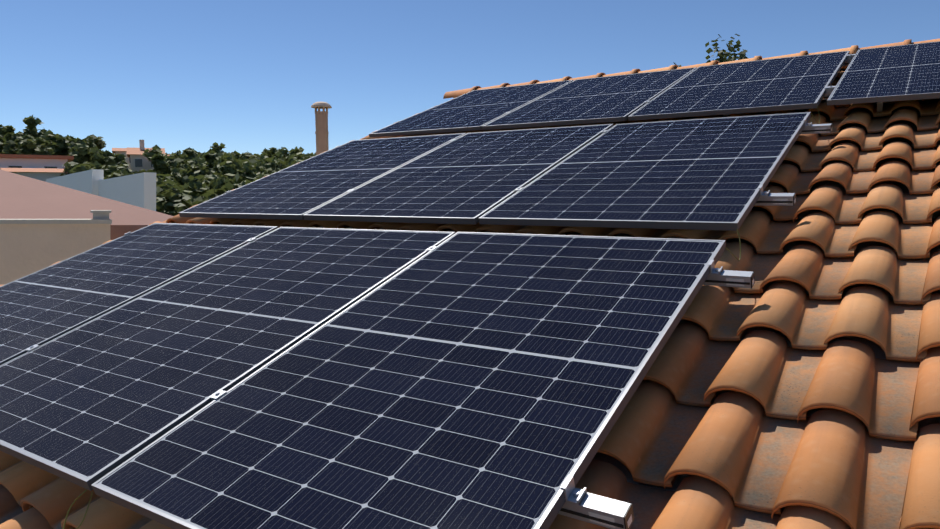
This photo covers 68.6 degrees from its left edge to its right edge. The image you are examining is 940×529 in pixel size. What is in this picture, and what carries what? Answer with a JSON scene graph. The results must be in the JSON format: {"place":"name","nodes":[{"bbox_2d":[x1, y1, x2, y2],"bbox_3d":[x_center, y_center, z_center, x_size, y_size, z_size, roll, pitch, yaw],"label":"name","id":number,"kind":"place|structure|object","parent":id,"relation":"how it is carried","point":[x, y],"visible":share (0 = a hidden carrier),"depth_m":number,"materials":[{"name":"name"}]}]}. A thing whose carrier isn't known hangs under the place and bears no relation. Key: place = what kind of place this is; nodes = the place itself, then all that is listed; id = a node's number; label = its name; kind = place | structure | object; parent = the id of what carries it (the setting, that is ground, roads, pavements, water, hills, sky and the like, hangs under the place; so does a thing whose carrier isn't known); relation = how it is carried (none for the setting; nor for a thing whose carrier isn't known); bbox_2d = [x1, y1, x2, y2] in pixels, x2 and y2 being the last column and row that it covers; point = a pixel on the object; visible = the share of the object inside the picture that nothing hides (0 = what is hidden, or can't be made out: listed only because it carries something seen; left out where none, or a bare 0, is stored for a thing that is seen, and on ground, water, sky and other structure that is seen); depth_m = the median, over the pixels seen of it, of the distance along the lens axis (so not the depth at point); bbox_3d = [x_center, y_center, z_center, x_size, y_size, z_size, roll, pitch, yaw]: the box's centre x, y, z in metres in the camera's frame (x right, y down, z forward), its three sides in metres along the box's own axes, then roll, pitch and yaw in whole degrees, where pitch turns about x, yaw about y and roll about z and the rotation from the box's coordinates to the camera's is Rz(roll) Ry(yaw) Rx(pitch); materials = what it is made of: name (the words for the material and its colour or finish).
{"place":"outdoors","nodes":[
{"label":"outdoors","id":0,"kind":"place"},
{"bbox_2d":[0,0,939,154],"label":"sky","id":1,"kind":"structure","parent":0,"point":[244,76],"materials":[{"name":"blue"}]},
{"bbox_3d":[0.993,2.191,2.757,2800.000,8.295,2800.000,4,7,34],"label":"ground","id":2,"kind":"structure","parent":0,"visible":0},
{"bbox_2d":[0,124,14,153],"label":"pine tree","id":3,"kind":"object","parent":2,"relation":"on","point":[4,130],"visible":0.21,"depth_m":85.99,"materials":[{"name":"green plant"}]},
{"bbox_2d":[3,115,46,149],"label":"pine tree","id":4,"kind":"object","parent":2,"relation":"on","point":[31,122],"visible":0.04,"depth_m":82.66,"materials":[{"name":"green plant"}]},
{"bbox_2d":[2,134,54,154],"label":"tree","id":5,"kind":"object","parent":2,"relation":"on","point":[14,147],"visible":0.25,"depth_m":74.83,"materials":[{"name":"green plant"}]},
{"bbox_2d":[0,168,67,181],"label":"house","id":6,"kind":"structure","parent":2,"relation":"on","point":[42,174],"depth_m":59.21,"materials":[{"name":"grey paint"}]},
{"bbox_2d":[0,154,73,168],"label":"house","id":7,"kind":"structure","parent":2,"relation":"on","point":[30,161],"depth_m":62.78,"materials":[{"name":"grey paint"}]},
{"bbox_2d":[0,224,109,284],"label":"parapet wall","id":8,"kind":"structure","parent":2,"relation":"on","point":[26,249],"depth_m":6.35,"materials":[{"name":"beige paint"}]},
{"bbox_2d":[0,219,111,223],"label":"parapet cap","id":9,"kind":"object","parent":8,"relation":"on","point":[55,221],"visible":0.89,"depth_m":6.38,"materials":[{"name":"grey concrete"}]},
{"bbox_2d":[93,213,108,218],"bbox_3d":[-3.590,-0.472,6.705,0.180,0.066,0.144,11,12,62],"label":"chimney","id":10,"kind":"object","parent":8,"relation":"on","point":[100,215],"depth_m":6.63,"materials":[{"name":"stone"}]},
{"bbox_2d":[90,210,110,212],"bbox_3d":[-3.589,-0.516,6.702,0.220,0.024,0.178,11,12,62],"label":"chimney cap","id":11,"kind":"object","parent":10,"relation":"on","point":[100,211],"visible":1,"depth_m":6.61,"materials":[{"name":"grey concrete"}]},
{"bbox_2d":[34,130,76,155],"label":"pine tree","id":12,"kind":"object","parent":2,"relation":"on","point":[58,147],"visible":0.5,"depth_m":80.34,"materials":[{"name":"green plant"}]},
{"bbox_2d":[35,134,80,146],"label":"tree","id":13,"kind":"object","parent":2,"relation":"on","point":[56,136],"visible":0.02,"depth_m":83.16,"materials":[{"name":"green plant"}]},
{"bbox_2d":[46,169,103,195],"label":"white wall","id":14,"kind":"structure","parent":2,"relation":"on","point":[85,181],"depth_m":17.23,"materials":[{"name":"white paint"}]},
{"bbox_2d":[67,138,97,148],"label":"pine tree","id":15,"kind":"object","parent":2,"relation":"on","point":[85,143],"depth_m":85.02,"materials":[{"name":"green plant"}]},
{"bbox_2d":[60,162,104,176],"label":"tree","id":16,"kind":"object","parent":2,"relation":"on","point":[69,166],"visible":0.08,"depth_m":59.85,"materials":[{"name":"green plant"}]},
{"bbox_2d":[63,135,105,150],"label":"tree","id":17,"kind":"object","parent":2,"relation":"on","point":[99,142],"visible":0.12,"depth_m":113.06,"materials":[{"name":"green plant"}]},
{"bbox_2d":[0,170,173,239],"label":"roof","id":18,"kind":"structure","parent":2,"relation":"on","point":[23,197],"depth_m":7.30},
{"bbox_2d":[68,144,114,164],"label":"pine tree","id":19,"kind":"object","parent":2,"relation":"on","point":[79,153],"visible":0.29,"depth_m":77.97,"materials":[{"name":"green plant"}]},
{"bbox_2d":[69,164,128,178],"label":"tree","id":20,"kind":"object","parent":2,"relation":"on","point":[81,168],"visible":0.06,"depth_m":57.07,"materials":[{"name":"green plant"}]},
{"bbox_2d":[88,148,127,168],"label":"pine tree","id":21,"kind":"object","parent":2,"relation":"on","point":[98,157],"visible":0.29,"depth_m":76.09,"materials":[{"name":"green plant"}]},
{"bbox_2d":[83,161,132,176],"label":"tree","id":22,"kind":"object","parent":2,"relation":"on","point":[96,164],"visible":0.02,"depth_m":64.99,"materials":[{"name":"green plant"}]},
{"bbox_2d":[86,163,132,177],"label":"pine tree","id":23,"kind":"object","parent":2,"relation":"on","point":[108,169],"depth_m":61.29,"materials":[{"name":"green plant"}]},
{"bbox_2d":[112,148,130,168],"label":"hill house","id":24,"kind":"structure","parent":2,"relation":"on","point":[121,151],"depth_m":117.30,"materials":[{"name":"grey"}]},
{"bbox_2d":[98,172,155,210],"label":"white wall","id":25,"kind":"structure","parent":2,"relation":"on","point":[138,189],"depth_m":14.87,"materials":[{"name":"white paint"}]},
{"bbox_2d":[133,169,145,173],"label":"pine tree","id":26,"kind":"object","parent":2,"relation":"on","point":[140,171],"depth_m":92.94,"materials":[{"name":"green plant"}]},
{"bbox_2d":[126,140,165,171],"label":"hill house","id":27,"kind":"structure","parent":2,"relation":"on","point":[139,160],"depth_m":107.59,"materials":[{"name":"grey paint"}]},
{"bbox_2d":[142,144,184,183],"bbox_3d":[-24.724,-6.888,59.104,4.707,6.750,5.660,4,7,34],"label":"tree","id":28,"kind":"object","parent":2,"relation":"on","point":[161,163],"visible":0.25,"depth_m":57.83,"materials":[{"name":"green plant"}]},
{"bbox_2d":[156,174,203,197],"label":"pine tree","id":29,"kind":"object","parent":2,"relation":"on","point":[159,180],"depth_m":35.92,"materials":[{"name":"green plant"}]},
{"bbox_2d":[169,150,203,168],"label":"pine tree","id":30,"kind":"object","parent":2,"relation":"on","point":[178,156],"visible":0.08,"depth_m":65.23,"materials":[{"name":"green plant"}]},
{"bbox_2d":[171,164,208,184],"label":"pine tree","id":31,"kind":"object","parent":2,"relation":"on","point":[176,175],"visible":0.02,"depth_m":57.00,"materials":[{"name":"green plant"}]},
{"bbox_2d":[182,147,199,159],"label":"pine tree","id":32,"kind":"object","parent":2,"relation":"on","point":[191,153],"visible":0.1,"depth_m":81.89,"materials":[{"name":"green plant"}]},
{"bbox_2d":[156,179,228,215],"bbox_3d":[-11.050,-0.125,28.474,5.572,6.735,5.045,4,7,34],"label":"pine tree","id":33,"kind":"object","parent":2,"relation":"on","point":[169,198],"visible":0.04,"depth_m":26.51,"materials":[{"name":"green plant"}]},
{"bbox_2d":[172,170,218,199],"bbox_3d":[-13.175,-0.753,31.043,5.365,7.029,5.369,-2,6,-19],"label":"pine tree","id":34,"kind":"object","parent":2,"relation":"on","point":[191,188],"visible":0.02,"depth_m":31.31,"materials":[{"name":"green plant"}]},
{"bbox_2d":[179,156,223,183],"bbox_3d":[-19.445,-4.870,51.998,4.341,6.794,4.574,4,7,34],"label":"pine tree","id":35,"kind":"object","parent":2,"relation":"on","point":[191,170],"visible":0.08,"depth_m":50.67,"materials":[{"name":"green plant"}]},
{"bbox_2d":[182,152,233,166],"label":"tree","id":36,"kind":"object","parent":2,"relation":"on","point":[190,162],"visible":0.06,"depth_m":65.30,"materials":[{"name":"green plant"}]},
{"bbox_2d":[199,142,241,158],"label":"pine tree","id":37,"kind":"object","parent":2,"relation":"on","point":[216,147],"visible":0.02,"depth_m":72.23,"materials":[{"name":"green plant"}]},
{"bbox_2d":[200,173,243,198],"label":"pine tree","id":38,"kind":"object","parent":2,"relation":"on","point":[221,180],"depth_m":32.78,"materials":[{"name":"green plant"}]},
{"bbox_2d":[196,153,256,197],"bbox_3d":[-15.566,-3.688,45.191,5.353,7.222,4.583,4,7,34],"label":"pine tree","id":39,"kind":"object","parent":2,"relation":"on","point":[226,166],"visible":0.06,"depth_m":44.47,"materials":[{"name":"green plant"}]},
{"bbox_2d":[202,150,255,170],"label":"tree","id":40,"kind":"object","parent":2,"relation":"on","point":[210,157],"visible":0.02,"depth_m":61.05,"materials":[{"name":"green plant"}]},
{"bbox_2d":[205,172,253,199],"bbox_3d":[-9.469,-0.258,28.388,4.937,7.126,5.093,4,7,34],"label":"pine tree","id":41,"kind":"object","parent":2,"relation":"on","point":[237,178],"depth_m":27.93,"materials":[{"name":"green plant"}]},
{"bbox_2d":[238,151,252,159],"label":"pine tree","id":42,"kind":"object","parent":2,"relation":"on","point":[245,155],"visible":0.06,"depth_m":80.78,"materials":[{"name":"green plant"}]},
{"bbox_2d":[243,152,267,162],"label":"pine tree","id":43,"kind":"object","parent":2,"relation":"on","point":[263,156],"depth_m":59.53,"materials":[{"name":"green plant"}]},
{"bbox_2d":[220,156,299,174],"bbox_3d":[-14.189,-4.064,47.556,5.584,6.918,5.607,4,7,34],"label":"pine tree","id":44,"kind":"object","parent":2,"relation":"on","point":[258,166],"visible":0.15,"depth_m":46.34,"materials":[{"name":"green plant"}]},
{"bbox_2d":[249,147,290,158],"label":"pine tree","id":45,"kind":"object","parent":2,"relation":"on","point":[271,151],"visible":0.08,"depth_m":78.32,"materials":[{"name":"green plant"}]},
{"bbox_2d":[259,151,296,164],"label":"pine tree","id":46,"kind":"object","parent":2,"relation":"on","point":[280,156],"depth_m":62.79,"materials":[{"name":"green plant"}]},
{"bbox_2d":[254,159,303,179],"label":"pine tree","id":47,"kind":"object","parent":2,"relation":"on","point":[274,171],"visible":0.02,"depth_m":43.74,"materials":[{"name":"green plant"}]},
{"bbox_2d":[275,146,306,159],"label":"pine tree","id":48,"kind":"object","parent":2,"relation":"on","point":[285,153],"visible":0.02,"depth_m":76.53,"materials":[{"name":"green plant"}]},
{"bbox_2d":[294,152,307,159],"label":"pine tree","id":49,"kind":"object","parent":2,"relation":"on","point":[299,156],"visible":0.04,"depth_m":55.50,"materials":[{"name":"green plant"}]},
{"bbox_2d":[304,152,315,157],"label":"tree","id":50,"kind":"object","parent":2,"relation":"on","point":[310,155],"depth_m":66.00,"materials":[{"name":"green plant"}]},
{"bbox_2d":[311,102,331,154],"bbox_3d":[-2.268,0.718,10.873,0.314,6.454,0.314,4,7,34],"label":"chimney pot","id":51,"kind":"object","parent":2,"relation":"on","point":[321,125],"visible":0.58,"depth_m":10.51,"materials":[{"name":"ceramic"}]},
{"bbox_2d":[674,34,749,66],"bbox_3d":[8.851,-3.352,26.489,6.252,10.619,6.075,0,6,-2],"label":"pine tree","id":52,"kind":"object","parent":2,"relation":"on","point":[723,54],"depth_m":25.73,"materials":[{"name":"green plant"}]},
{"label":"house","id":53,"kind":"structure","parent":2,"relation":"on"},
{"bbox_2d":[318,68,939,528],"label":"roof deck","id":54,"kind":"structure","parent":53,"relation":"on","point":[874,346],"depth_m":2.78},
{"bbox_2d":[0,99,451,285],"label":"verge caps","id":55,"kind":"object","parent":54,"relation":"attached to","point":[190,207],"visible":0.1,"depth_m":4.86,"materials":[{"name":"ceramic"}]},
{"bbox_2d":[25,54,883,528],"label":"panel mounting rails","id":56,"kind":"object","parent":54,"relation":"on","point":[597,510],"visible":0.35,"depth_m":2.03,"materials":[{"name":"metal"}]},
{"bbox_2d":[0,66,939,528],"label":"roof tiles","id":57,"kind":"object","parent":54,"relation":"on","point":[744,460],"visible":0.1,"depth_m":1.93,"materials":[{"name":"ceramic"}]},
{"bbox_2d":[63,490,92,528],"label":"earth cable","id":58,"kind":"object","parent":57,"relation":"on","point":[85,513],"visible":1,"depth_m":1.73,"materials":[{"name":"green plastic"}]},
{"bbox_2d":[0,223,277,364],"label":"solar panel","id":59,"kind":"object","parent":57,"relation":"on","point":[46,305],"visible":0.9,"depth_m":3.41,"materials":[{"name":"blue glass"}]},
{"bbox_2d":[0,227,454,490],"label":"solar panel","id":60,"kind":"object","parent":57,"relation":"on","point":[87,405],"visible":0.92,"depth_m":2.48,"materials":[{"name":"blue glass"}]},
{"bbox_2d":[179,133,465,219],"bbox_3d":[-0.949,-0.634,4.771,1.134,0.042,1.722,4,26,34],"label":"solar panel","id":61,"kind":"object","parent":57,"relation":"on","point":[298,191],"visible":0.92,"depth_m":4.59,"materials":[{"name":"blue glass"}]},
{"bbox_2d":[91,232,725,528],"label":"solar panel","id":62,"kind":"object","parent":57,"relation":"on","point":[469,380],"visible":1,"depth_m":1.83,"materials":[{"name":"blue glass"}]},
{"bbox_2d":[303,124,613,224],"bbox_3d":[0.007,-0.572,4.131,1.134,0.042,1.722,4,26,34],"label":"solar panel","id":63,"kind":"object","parent":57,"relation":"on","point":[469,178],"visible":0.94,"depth_m":3.92,"materials":[{"name":"blue glass"}]},
{"bbox_2d":[369,80,572,136],"bbox_3d":[0.062,-1.414,6.215,1.134,0.042,1.722,4,26,34],"label":"solar panel","id":64,"kind":"object","parent":57,"relation":"on","point":[473,110],"visible":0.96,"depth_m":6.04,"materials":[{"name":"blue glass"}]},
{"bbox_2d":[482,67,696,129],"bbox_3d":[1.020,-1.350,5.572,1.134,0.044,1.722,4,26,34],"label":"solar panel","id":65,"kind":"object","parent":57,"relation":"on","point":[617,98],"visible":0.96,"depth_m":5.38,"materials":[{"name":"blue glass"}]},
{"bbox_2d":[478,112,810,230],"bbox_3d":[0.966,-0.509,3.490,1.134,0.043,1.722,4,26,34],"label":"solar panel","id":66,"kind":"object","parent":57,"relation":"on","point":[705,174],"visible":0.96,"depth_m":3.25,"materials":[{"name":"blue glass"}]},
{"bbox_2d":[443,39,939,98],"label":"ridge caps","id":67,"kind":"object","parent":57,"relation":"on","point":[853,49],"visible":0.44,"depth_m":6.41,"materials":[{"name":"ceramic"}]},
{"bbox_2d":[725,229,740,260],"bbox_3d":[0.947,-0.055,2.458,0.027,0.090,0.172,4,26,34],"label":"earth cable","id":68,"kind":"object","parent":57,"relation":"on","point":[740,248],"visible":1,"depth_m":2.48,"materials":[{"name":"green plastic"}]},
{"bbox_2d":[628,51,849,120],"bbox_3d":[1.980,-1.291,4.934,1.134,0.042,1.722,3,26,34],"label":"solar panel","id":69,"kind":"object","parent":57,"relation":"on","point":[790,83],"visible":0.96,"depth_m":4.73,"materials":[{"name":"blue glass"}]},
{"bbox_2d":[827,41,939,104],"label":"solar panel","id":70,"kind":"object","parent":57,"relation":"on","point":[896,73],"visible":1,"depth_m":4.25,"materials":[{"name":"blue glass"}]}
]}

